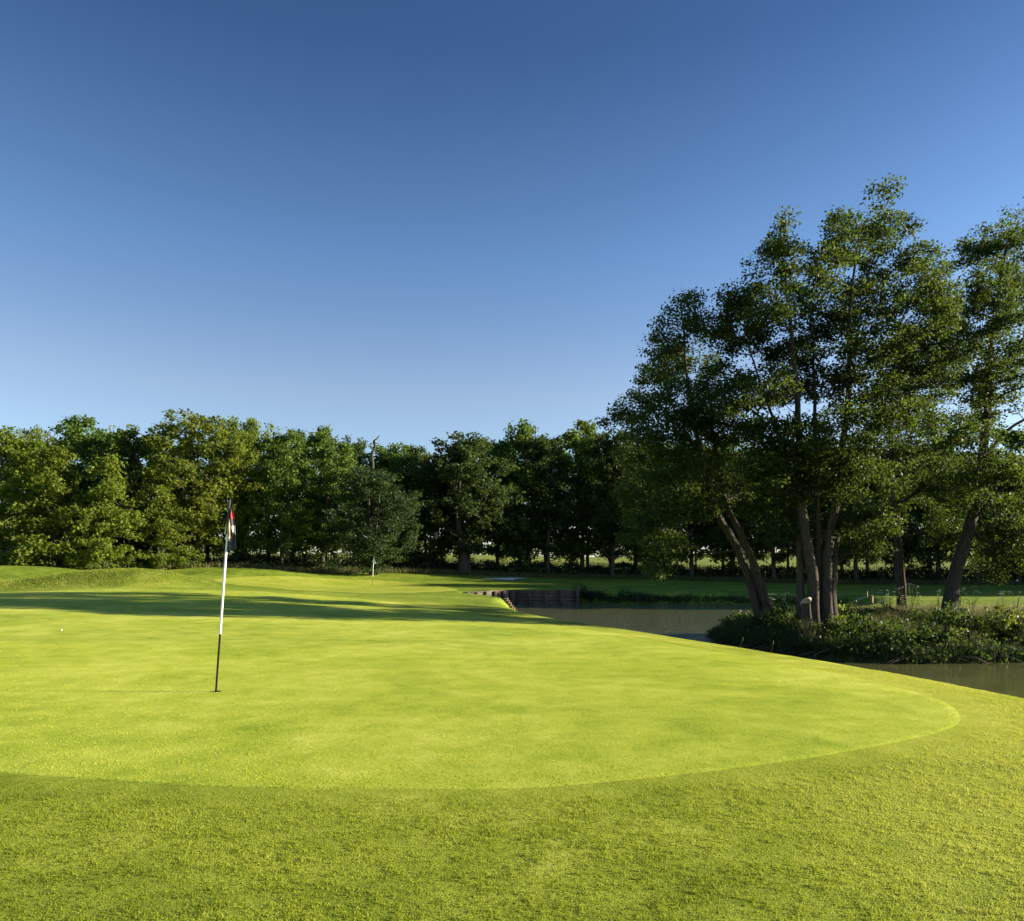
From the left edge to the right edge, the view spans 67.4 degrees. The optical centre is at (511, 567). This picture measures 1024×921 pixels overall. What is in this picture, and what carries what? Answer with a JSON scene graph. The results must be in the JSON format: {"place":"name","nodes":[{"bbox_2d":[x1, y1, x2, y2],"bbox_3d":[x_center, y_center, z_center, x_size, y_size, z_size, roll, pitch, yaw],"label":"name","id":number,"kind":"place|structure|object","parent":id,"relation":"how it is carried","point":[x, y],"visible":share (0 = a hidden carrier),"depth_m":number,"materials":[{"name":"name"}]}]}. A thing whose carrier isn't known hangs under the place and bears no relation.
{"place":"outdoors","nodes":[
{"label":"outdoors","id":0,"kind":"place"},
{"bbox_2d":[0,567,215,589],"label":"rough grass","id":1,"kind":"structure","parent":0,"point":[49,576],"depth_m":36.80,"materials":[{"name":"plant"}]},
{"bbox_2d":[0,553,1023,920],"bbox_3d":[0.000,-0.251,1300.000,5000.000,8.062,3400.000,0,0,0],"label":"ground","id":2,"kind":"structure","parent":0,"point":[460,599],"depth_m":4.02,"materials":[{"name":"green plant"}]},
{"bbox_2d":[0,447,32,554],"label":"woodland tree","id":3,"kind":"object","parent":2,"relation":"on","point":[4,456],"visible":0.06,"depth_m":69.59,"materials":[{"name":"green plant"}]},
{"bbox_2d":[0,425,66,565],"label":"woodland tree","id":4,"kind":"object","parent":2,"relation":"on","point":[10,448],"visible":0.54,"depth_m":56.77,"materials":[{"name":"green plant"}]},
{"bbox_2d":[13,424,56,544],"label":"woodland tree","id":5,"kind":"object","parent":2,"relation":"on","point":[35,436],"visible":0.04,"depth_m":72.49,"materials":[{"name":"green plant"}]},
{"bbox_2d":[18,438,86,552],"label":"woodland tree","id":6,"kind":"object","parent":2,"relation":"on","point":[50,541],"visible":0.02,"depth_m":69.17,"materials":[{"name":"green plant"}]},
{"bbox_2d":[0,445,105,569],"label":"woodland tree","id":7,"kind":"object","parent":2,"relation":"on","point":[54,491],"visible":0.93,"depth_m":54.55,"materials":[{"name":"green plant"}]},
{"bbox_2d":[24,412,143,554],"bbox_3d":[-35.812,-6.169,64.214,8.049,13.292,9.182,0,0,37],"label":"woodland tree","id":8,"kind":"object","parent":2,"relation":"on","point":[73,439],"visible":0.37,"depth_m":63.38,"materials":[{"name":"green plant"}]},
{"bbox_2d":[69,427,117,551],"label":"woodland tree","id":9,"kind":"object","parent":2,"relation":"on","point":[82,463],"depth_m":70.39,"materials":[{"name":"green plant"}]},
{"bbox_2d":[58,453,150,568],"bbox_3d":[-29.553,-3.683,55.823,5.994,9.370,6.199,0,0,34],"label":"woodland tree","id":10,"kind":"object","parent":2,"relation":"on","point":[105,497],"visible":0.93,"depth_m":55.24,"materials":[{"name":"green plant"}]},
{"bbox_2d":[83,425,142,545],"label":"woodland tree","id":11,"kind":"object","parent":2,"relation":"on","point":[123,457],"visible":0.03,"depth_m":72.39,"materials":[{"name":"green plant"}]},
{"bbox_2d":[81,424,176,564],"bbox_3d":[-31.791,-5.685,64.140,7.153,12.394,6.920,0,0,-24],"label":"woodland tree","id":12,"kind":"object","parent":2,"relation":"on","point":[135,450],"visible":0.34,"depth_m":63.45,"materials":[{"name":"green plant"}]},
{"bbox_2d":[128,431,178,557],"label":"woodland tree","id":13,"kind":"object","parent":2,"relation":"on","point":[154,549],"visible":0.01,"depth_m":74.14,"materials":[{"name":"green plant"}]},
{"bbox_2d":[121,484,206,569],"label":"woodland tree","id":14,"kind":"object","parent":2,"relation":"on","point":[167,537],"visible":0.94,"depth_m":58.28,"materials":[{"name":"green plant"}]},
{"bbox_2d":[153,441,207,554],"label":"woodland tree","id":15,"kind":"object","parent":2,"relation":"on","point":[181,476],"visible":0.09,"depth_m":69.59,"materials":[{"name":"green plant"}]},
{"bbox_2d":[131,408,263,562],"bbox_3d":[-26.157,-6.309,62.781,10.392,13.143,9.885,0,0,30],"label":"woodland tree","id":16,"kind":"object","parent":2,"relation":"on","point":[200,507],"visible":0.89,"depth_m":61.53,"materials":[{"name":"green plant"}]},
{"bbox_2d":[177,443,251,557],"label":"woodland tree","id":17,"kind":"object","parent":2,"relation":"on","point":[202,455],"visible":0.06,"depth_m":71.64,"materials":[{"name":"green plant"}]},
{"bbox_2d":[199,415,280,559],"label":"woodland tree","id":18,"kind":"object","parent":2,"relation":"on","point":[242,532],"visible":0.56,"depth_m":65.34,"materials":[{"name":"green plant"}]},
{"bbox_2d":[215,455,264,557],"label":"woodland tree","id":19,"kind":"object","parent":2,"relation":"on","point":[247,512],"visible":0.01,"depth_m":74.85,"materials":[{"name":"green plant"}]},
{"bbox_2d":[243,437,295,556],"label":"woodland tree","id":20,"kind":"object","parent":2,"relation":"on","point":[272,547],"visible":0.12,"depth_m":78.11,"materials":[{"name":"green plant"}]},
{"bbox_2d":[245,426,315,566],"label":"woodland tree","id":21,"kind":"object","parent":2,"relation":"on","point":[281,443],"visible":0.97,"depth_m":64.87,"materials":[{"name":"green plant"}]},
{"bbox_2d":[261,428,327,556],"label":"woodland tree","id":22,"kind":"object","parent":2,"relation":"on","point":[320,499],"visible":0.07,"depth_m":74.01,"materials":[{"name":"green plant"}]},
{"bbox_2d":[276,431,367,567],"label":"woodland tree","id":23,"kind":"object","parent":2,"relation":"on","point":[317,443],"visible":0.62,"depth_m":67.71,"materials":[{"name":"green plant"}]},
{"bbox_2d":[303,424,347,558],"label":"woodland tree","id":24,"kind":"object","parent":2,"relation":"on","point":[325,429],"visible":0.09,"depth_m":78.03,"materials":[{"name":"green plant"}]},
{"bbox_2d":[214,576,456,592],"bbox_3d":[-9.680,1.086,51.742,14.978,0.943,20.329,0,0,-41],"label":"putting green","id":25,"kind":"object","parent":2,"relation":"on","point":[320,584],"visible":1,"depth_m":55.37,"materials":[{"name":"green plant"}]},
{"bbox_2d":[332,434,379,553],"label":"woodland tree","id":26,"kind":"object","parent":2,"relation":"on","point":[360,449],"visible":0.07,"depth_m":81.53,"materials":[{"name":"green plant"}]},
{"bbox_2d":[310,436,427,574],"bbox_3d":[-11.682,-5.190,64.262,9.623,11.857,8.739,0,0,-30],"label":"woodland tree","id":27,"kind":"object","parent":2,"relation":"on","point":[370,547],"visible":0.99,"depth_m":63.60,"materials":[{"name":"green plant"}]},
{"bbox_2d":[357,450,410,555],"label":"woodland tree","id":28,"kind":"object","parent":2,"relation":"on","point":[385,469],"visible":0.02,"depth_m":81.30,"materials":[{"name":"green plant"}]},
{"bbox_2d":[356,442,440,560],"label":"woodland tree","id":29,"kind":"object","parent":2,"relation":"on","point":[395,461],"visible":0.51,"depth_m":73.05,"materials":[{"name":"green plant"}]},
{"bbox_2d":[400,442,429,547],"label":"woodland tree","id":30,"kind":"object","parent":2,"relation":"on","point":[420,450],"visible":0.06,"depth_m":82.64,"materials":[{"name":"green plant"}]},
{"bbox_2d":[404,451,448,563],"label":"woodland tree","id":31,"kind":"object","parent":2,"relation":"on","point":[434,549],"visible":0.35,"depth_m":76.60,"materials":[{"name":"green plant"}]},
{"bbox_2d":[416,452,472,559],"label":"woodland tree","id":32,"kind":"object","parent":2,"relation":"on","point":[443,493],"visible":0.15,"depth_m":78.47,"materials":[{"name":"green plant"}]},
{"bbox_2d":[441,466,488,560],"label":"woodland tree","id":33,"kind":"object","parent":2,"relation":"on","point":[454,546],"visible":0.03,"depth_m":80.51,"materials":[{"name":"green plant"}]},
{"bbox_2d":[423,431,524,572],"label":"woodland tree","id":34,"kind":"object","parent":2,"relation":"on","point":[461,466],"visible":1,"depth_m":71.03,"materials":[{"name":"green plant"}]},
{"bbox_2d":[0,589,959,788],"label":"putting green","id":35,"kind":"object","parent":2,"relation":"on","point":[164,618],"visible":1,"depth_m":8.15,"materials":[{"name":"green plant"}]},
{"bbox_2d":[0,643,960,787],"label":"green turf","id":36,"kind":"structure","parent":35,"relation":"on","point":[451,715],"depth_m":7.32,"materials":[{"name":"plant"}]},
{"bbox_3d":[-3.285,1.430,8.520,0.128,0.118,0.128,0,0,0],"label":"golf hole","id":37,"kind":"object","parent":35,"relation":"in","visible":0},
{"bbox_2d":[215,499,235,691],"bbox_3d":[-3.179,0.359,8.516,0.248,2.256,0.064,0,0,0],"label":"flagstick","id":38,"kind":"object","parent":37,"relation":"in","point":[231,539],"visible":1,"depth_m":8.51},
{"bbox_2d":[471,440,530,561],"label":"woodland tree","id":39,"kind":"object","parent":2,"relation":"on","point":[492,550],"visible":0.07,"depth_m":81.61,"materials":[{"name":"green plant"}]},
{"bbox_2d":[485,578,525,579],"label":"bunker","id":40,"kind":"object","parent":2,"relation":"on","point":[505,578],"visible":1,"depth_m":66.17},
{"bbox_2d":[61,540,950,557],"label":"distant woods","id":41,"kind":"object","parent":2,"relation":"on","point":[705,556],"depth_m":249.09,"materials":[{"name":"green plant"}]},
{"bbox_2d":[503,598,514,609],"bbox_3d":[-0.212,2.350,44.976,0.302,1.060,4.529,0,0,-6],"label":"timber revetment","id":42,"kind":"object","parent":2,"relation":"on","point":[508,602],"visible":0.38,"depth_m":44.62,"materials":[{"name":"wood"}]},
{"bbox_2d":[0,551,1023,583],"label":"undergrowth","id":43,"kind":"object","parent":2,"relation":"on","point":[433,563],"visible":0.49,"depth_m":72.47,"materials":[{"name":"green plant"}]},
{"bbox_2d":[485,418,555,570],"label":"woodland tree","id":44,"kind":"object","parent":2,"relation":"on","point":[520,543],"visible":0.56,"depth_m":76.14,"materials":[{"name":"green plant"}]},
{"bbox_2d":[462,590,579,602],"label":"timber wall","id":45,"kind":"structure","parent":2,"relation":"on","point":[543,596],"depth_m":53.95,"materials":[{"name":"wood"}]},
{"bbox_2d":[506,448,557,558],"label":"woodland tree","id":46,"kind":"object","parent":2,"relation":"on","point":[542,548],"visible":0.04,"depth_m":83.02,"materials":[{"name":"green plant"}]},
{"bbox_2d":[515,435,580,572],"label":"woodland tree","id":47,"kind":"object","parent":2,"relation":"on","point":[560,511],"visible":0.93,"depth_m":75.14,"materials":[{"name":"green plant"}]},
{"bbox_2d":[527,447,573,560],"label":"woodland tree","id":48,"kind":"object","parent":2,"relation":"on","point":[545,556],"visible":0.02,"depth_m":88.12,"materials":[{"name":"green plant"}]},
{"bbox_2d":[130,553,1011,578],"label":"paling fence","id":49,"kind":"object","parent":2,"relation":"on","point":[587,563],"visible":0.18,"depth_m":78.15,"materials":[{"name":"wood"}]},
{"bbox_2d":[564,453,610,562],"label":"woodland tree","id":50,"kind":"object","parent":2,"relation":"on","point":[587,559],"visible":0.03,"depth_m":87.16,"materials":[{"name":"green plant"}]},
{"bbox_2d":[551,419,624,574],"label":"woodland tree","id":51,"kind":"object","parent":2,"relation":"on","point":[575,442],"visible":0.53,"depth_m":77.11,"materials":[{"name":"green plant"}]},
{"bbox_2d":[569,429,658,576],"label":"woodland tree","id":52,"kind":"object","parent":2,"relation":"on","point":[605,532],"visible":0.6,"depth_m":75.23,"materials":[{"name":"green plant"}]},
{"bbox_2d":[591,468,643,562],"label":"woodland tree","id":53,"kind":"object","parent":2,"relation":"on","point":[617,546],"visible":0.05,"depth_m":86.25,"materials":[{"name":"green plant"}]},
{"bbox_2d":[614,443,659,564],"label":"woodland tree","id":54,"kind":"object","parent":2,"relation":"on","point":[634,552],"visible":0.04,"depth_m":87.13,"materials":[{"name":"green plant"}]},
{"bbox_2d":[625,592,664,601],"bbox_3d":[9.071,1.937,52.938,2.884,0.749,1.462,0,0,0],"label":"reed clump","id":55,"kind":"object","parent":2,"relation":"on","point":[645,598],"visible":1,"depth_m":52.67,"materials":[{"name":"green plant"}]},
{"bbox_2d":[609,439,687,571],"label":"woodland tree","id":56,"kind":"object","parent":2,"relation":"on","point":[639,557],"visible":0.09,"depth_m":78.29,"materials":[{"name":"green plant"}]},
{"bbox_2d":[593,287,777,615],"bbox_3d":[6.147,-3.348,25.752,6.393,10.834,6.435,0,0,0],"label":"alder tree","id":57,"kind":"object","parent":2,"relation":"on","point":[686,490],"visible":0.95,"depth_m":25.04,"materials":[{"name":"green plant"}]},
{"bbox_2d":[654,441,732,576],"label":"woodland tree","id":58,"kind":"object","parent":2,"relation":"on","point":[704,540],"visible":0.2,"depth_m":75.75,"materials":[{"name":"green plant"}]},
{"bbox_2d":[680,459,718,566],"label":"woodland tree","id":59,"kind":"object","parent":2,"relation":"on","point":[698,557],"visible":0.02,"depth_m":90.16,"materials":[{"name":"green plant"}]},
{"bbox_2d":[569,580,856,606],"bbox_3d":[13.685,2.009,50.779,19.506,2.321,7.350,0,0,41],"label":"shore growth","id":60,"kind":"object","parent":2,"relation":"on","point":[590,594],"visible":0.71,"depth_m":52.86,"materials":[{"name":"green plant"}]},
{"bbox_2d":[698,450,734,565],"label":"woodland tree","id":61,"kind":"object","parent":2,"relation":"on","point":[725,520],"visible":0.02,"depth_m":88.74,"materials":[{"name":"green plant"}]},
{"bbox_2d":[692,436,761,575],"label":"woodland tree","id":62,"kind":"object","parent":2,"relation":"on","point":[725,544],"visible":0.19,"depth_m":76.80,"materials":[{"name":"green plant"}]},
{"bbox_2d":[733,592,743,603],"bbox_3d":[15.201,1.961,51.600,0.899,0.895,0.848,0,0,0],"label":"reed clump","id":63,"kind":"object","parent":2,"relation":"on","point":[737,599],"visible":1,"depth_m":51.59,"materials":[{"name":"green plant"}]},
{"bbox_2d":[718,451,781,567],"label":"woodland tree","id":64,"kind":"object","parent":2,"relation":"on","point":[750,539],"visible":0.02,"depth_m":84.50,"materials":[{"name":"green plant"}]},
{"bbox_2d":[735,610,785,629],"bbox_3d":[8.027,1.719,24.372,1.861,0.731,0.959,0,0,-11],"label":"shrub","id":65,"kind":"object","parent":2,"relation":"on","point":[740,619],"visible":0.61,"depth_m":24.21,"materials":[{"name":"green plant"}]},
{"bbox_2d":[730,443,821,579],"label":"woodland tree","id":66,"kind":"object","parent":2,"relation":"on","point":[777,558],"visible":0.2,"depth_m":73.89,"materials":[{"name":"green plant"}]},
{"bbox_2d":[763,453,794,565],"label":"woodland tree","id":67,"kind":"object","parent":2,"relation":"on","point":[788,559],"visible":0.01,"depth_m":88.68,"materials":[{"name":"green plant"}]},
{"bbox_2d":[779,593,788,611],"bbox_3d":[9.277,1.381,26.098,0.398,1.076,0.628,0,0,42],"label":"cow parsley","id":68,"kind":"object","parent":2,"relation":"on","point":[784,601],"visible":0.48,"depth_m":26.08,"materials":[{"name":"green plant"}]},
{"bbox_2d":[789,464,824,556],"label":"woodland tree","id":69,"kind":"object","parent":2,"relation":"on","point":[794,554],"visible":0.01,"depth_m":85.90,"materials":[{"name":"green plant"}]},
{"bbox_2d":[780,434,849,573],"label":"woodland tree","id":70,"kind":"object","parent":2,"relation":"on","point":[813,541],"visible":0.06,"depth_m":75.19,"materials":[{"name":"green plant"}]},
{"bbox_2d":[691,173,968,634],"bbox_3d":[9.716,-4.503,23.169,8.985,13.152,6.873,0,0,0],"label":"alder tree","id":71,"kind":"object","parent":2,"relation":"on","point":[820,600],"visible":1,"depth_m":22.53,"materials":[{"name":"green plant"}]},
{"bbox_2d":[813,616,846,639],"bbox_3d":[8.899,1.717,21.542,0.918,0.800,0.716,0,0,26],"label":"shrub","id":72,"kind":"object","parent":2,"relation":"on","point":[827,630],"visible":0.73,"depth_m":21.50,"materials":[{"name":"green plant"}]},
{"bbox_2d":[837,604,845,620],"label":"sapling","id":73,"kind":"object","parent":2,"relation":"on","point":[839,606],"visible":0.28,"depth_m":23.36,"materials":[{"name":"green plant"}]},
{"bbox_2d":[811,444,897,578],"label":"woodland tree","id":74,"kind":"object","parent":2,"relation":"on","point":[855,569],"visible":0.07,"depth_m":71.38,"materials":[{"name":"green plant"}]},
{"bbox_2d":[701,621,1023,663],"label":"bank grass","id":75,"kind":"structure","parent":2,"relation":"on","point":[821,641],"depth_m":20.56,"materials":[{"name":"green plant"}]},
{"bbox_2d":[707,600,1023,663],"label":"bushes","id":76,"kind":"object","parent":2,"relation":"on","point":[851,627],"visible":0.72,"depth_m":21.73,"materials":[{"name":"green plant"}]},
{"bbox_2d":[860,593,873,613],"bbox_3d":[12.007,1.351,25.977,0.563,0.965,0.357,0,0,20],"label":"cow parsley","id":77,"kind":"object","parent":2,"relation":"on","point":[869,605],"visible":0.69,"depth_m":25.99,"materials":[{"name":"green plant"}]},
{"bbox_2d":[714,641,1022,663],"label":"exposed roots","id":78,"kind":"object","parent":2,"relation":"on","point":[824,650],"visible":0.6,"depth_m":20.44,"materials":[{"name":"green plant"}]},
{"bbox_2d":[864,534,883,572],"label":"woodland tree","id":79,"kind":"object","parent":2,"relation":"on","point":[867,564],"depth_m":83.13,"materials":[{"name":"green plant"}]},
{"bbox_2d":[730,603,1023,648],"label":"tall grass","id":80,"kind":"structure","parent":2,"relation":"on","point":[804,626],"depth_m":22.04,"materials":[{"name":"plant"}]},
{"bbox_2d":[878,590,888,610],"bbox_3d":[12.513,1.287,25.832,0.405,1.063,0.559,0,0,38],"label":"cow parsley","id":81,"kind":"object","parent":2,"relation":"on","point":[881,602],"visible":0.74,"depth_m":25.79,"materials":[{"name":"green plant"}]},
{"bbox_2d":[851,445,947,581],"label":"woodland tree","id":82,"kind":"object","parent":2,"relation":"on","point":[910,544],"visible":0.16,"depth_m":68.78,"materials":[{"name":"green plant"}]},
{"bbox_2d":[897,587,909,610],"bbox_3d":[14.697,1.200,28.883,0.502,0.953,0.363,0,0,16],"label":"cow parsley","id":83,"kind":"object","parent":2,"relation":"on","point":[903,603],"visible":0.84,"depth_m":28.88,"materials":[{"name":"green plant"}]},
{"bbox_2d":[884,444,924,569],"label":"woodland tree","id":84,"kind":"object","parent":2,"relation":"on","point":[907,563],"visible":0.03,"depth_m":78.82,"materials":[{"name":"green plant"}]},
{"bbox_2d":[905,584,919,609],"bbox_3d":[14.371,1.137,27.649,0.394,1.132,0.530,0,0,-18],"label":"cow parsley","id":85,"kind":"object","parent":2,"relation":"on","point":[911,600],"visible":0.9,"depth_m":27.57,"materials":[{"name":"green plant"}]},
{"bbox_2d":[852,279,1005,608],"bbox_3d":[15.826,-4.876,29.416,4.884,13.183,7.177,0,0,43],"label":"alder tree","id":86,"kind":"object","parent":2,"relation":"on","point":[912,454],"visible":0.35,"depth_m":29.17,"materials":[{"name":"green plant"}]},
{"bbox_2d":[907,444,956,569],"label":"woodland tree","id":87,"kind":"object","parent":2,"relation":"on","point":[918,560],"visible":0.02,"depth_m":79.19,"materials":[{"name":"green plant"}]},
{"bbox_2d":[851,601,1023,623],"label":"meadow grass","id":88,"kind":"structure","parent":2,"relation":"on","point":[928,609],"depth_m":26.55,"materials":[{"name":"plant"}]},
{"bbox_2d":[936,591,941,605],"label":"cow parsley","id":89,"kind":"object","parent":2,"relation":"on","point":[938,602],"visible":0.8,"depth_m":28.75,"materials":[{"name":"green plant"}]},
{"bbox_2d":[903,442,975,577],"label":"woodland tree","id":90,"kind":"object","parent":2,"relation":"on","point":[937,557],"visible":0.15,"depth_m":69.13,"materials":[{"name":"green plant"}]},
{"bbox_2d":[941,450,972,565],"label":"woodland tree","id":91,"kind":"object","parent":2,"relation":"on","point":[957,452],"depth_m":80.64,"materials":[{"name":"green plant"}]},
{"bbox_2d":[947,625,967,650],"bbox_3d":[11.964,1.996,20.631,0.504,0.887,0.804,0,0,33],"label":"shrub","id":92,"kind":"object","parent":2,"relation":"on","point":[956,630],"visible":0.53,"depth_m":20.61,"materials":[{"name":"green plant"}]},
{"bbox_2d":[958,588,963,607],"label":"cow parsley","id":93,"kind":"object","parent":2,"relation":"on","point":[959,603],"visible":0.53,"depth_m":26.54,"materials":[{"name":"green plant"}]},
{"bbox_2d":[919,197,1023,613],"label":"alder tree","id":94,"kind":"object","parent":2,"relation":"on","point":[986,379],"visible":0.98,"depth_m":24.52,"materials":[{"name":"green plant"}]},
{"bbox_2d":[963,586,980,607],"bbox_3d":[16.103,1.177,26.927,0.628,1.076,0.398,0,0,43],"label":"cow parsley","id":95,"kind":"object","parent":2,"relation":"on","point":[972,603],"visible":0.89,"depth_m":26.89,"materials":[{"name":"green plant"}]},
{"bbox_2d":[932,451,1016,580],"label":"woodland tree","id":96,"kind":"object","parent":2,"relation":"on","point":[998,489],"visible":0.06,"depth_m":66.16,"materials":[{"name":"green plant"}]},
{"bbox_2d":[966,451,995,567],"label":"woodland tree","id":97,"kind":"object","parent":2,"relation":"on","point":[974,564],"visible":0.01,"depth_m":77.40,"materials":[{"name":"green plant"}]},
{"bbox_2d":[975,604,1023,643],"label":"shrub","id":98,"kind":"object","parent":2,"relation":"on","point":[1005,620],"visible":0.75,"depth_m":21.27,"materials":[{"name":"green plant"}]},
{"bbox_2d":[976,461,1023,579],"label":"woodland tree","id":99,"kind":"object","parent":2,"relation":"on","point":[1019,576],"visible":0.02,"depth_m":65.10,"materials":[{"name":"green plant"}]},
{"bbox_2d":[999,591,1011,606],"bbox_3d":[17.344,1.270,26.989,0.313,0.898,0.420,0,0,-62],"label":"cow parsley","id":100,"kind":"object","parent":2,"relation":"on","point":[1002,601],"visible":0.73,"depth_m":27.00,"materials":[{"name":"green plant"}]},
{"bbox_2d":[989,421,1023,531],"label":"woodland tree","id":101,"kind":"object","parent":2,"relation":"on","point":[1013,437],"visible":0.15,"depth_m":71.76,"materials":[{"name":"green plant"}]},
{"bbox_2d":[1010,593,1020,608],"bbox_3d":[17.023,1.285,25.907,0.357,0.965,0.563,0,0,21],"label":"cow parsley","id":102,"kind":"object","parent":2,"relation":"on","point":[1017,607],"visible":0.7,"depth_m":25.84,"materials":[{"name":"green plant"}]},
{"bbox_2d":[0,0,1023,556],"label":"sky","id":103,"kind":"structure","parent":0,"point":[415,222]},
{"bbox_2d":[86,561,1023,584],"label":"long grass","id":104,"kind":"structure","parent":0,"point":[339,569],"depth_m":69.19,"materials":[{"name":"plant"}]},
{"bbox_2d":[512,603,1023,698],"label":"water","id":105,"kind":"structure","parent":0,"point":[695,622],"depth_m":32.95,"materials":[{"name":"liquid"}]}
]}

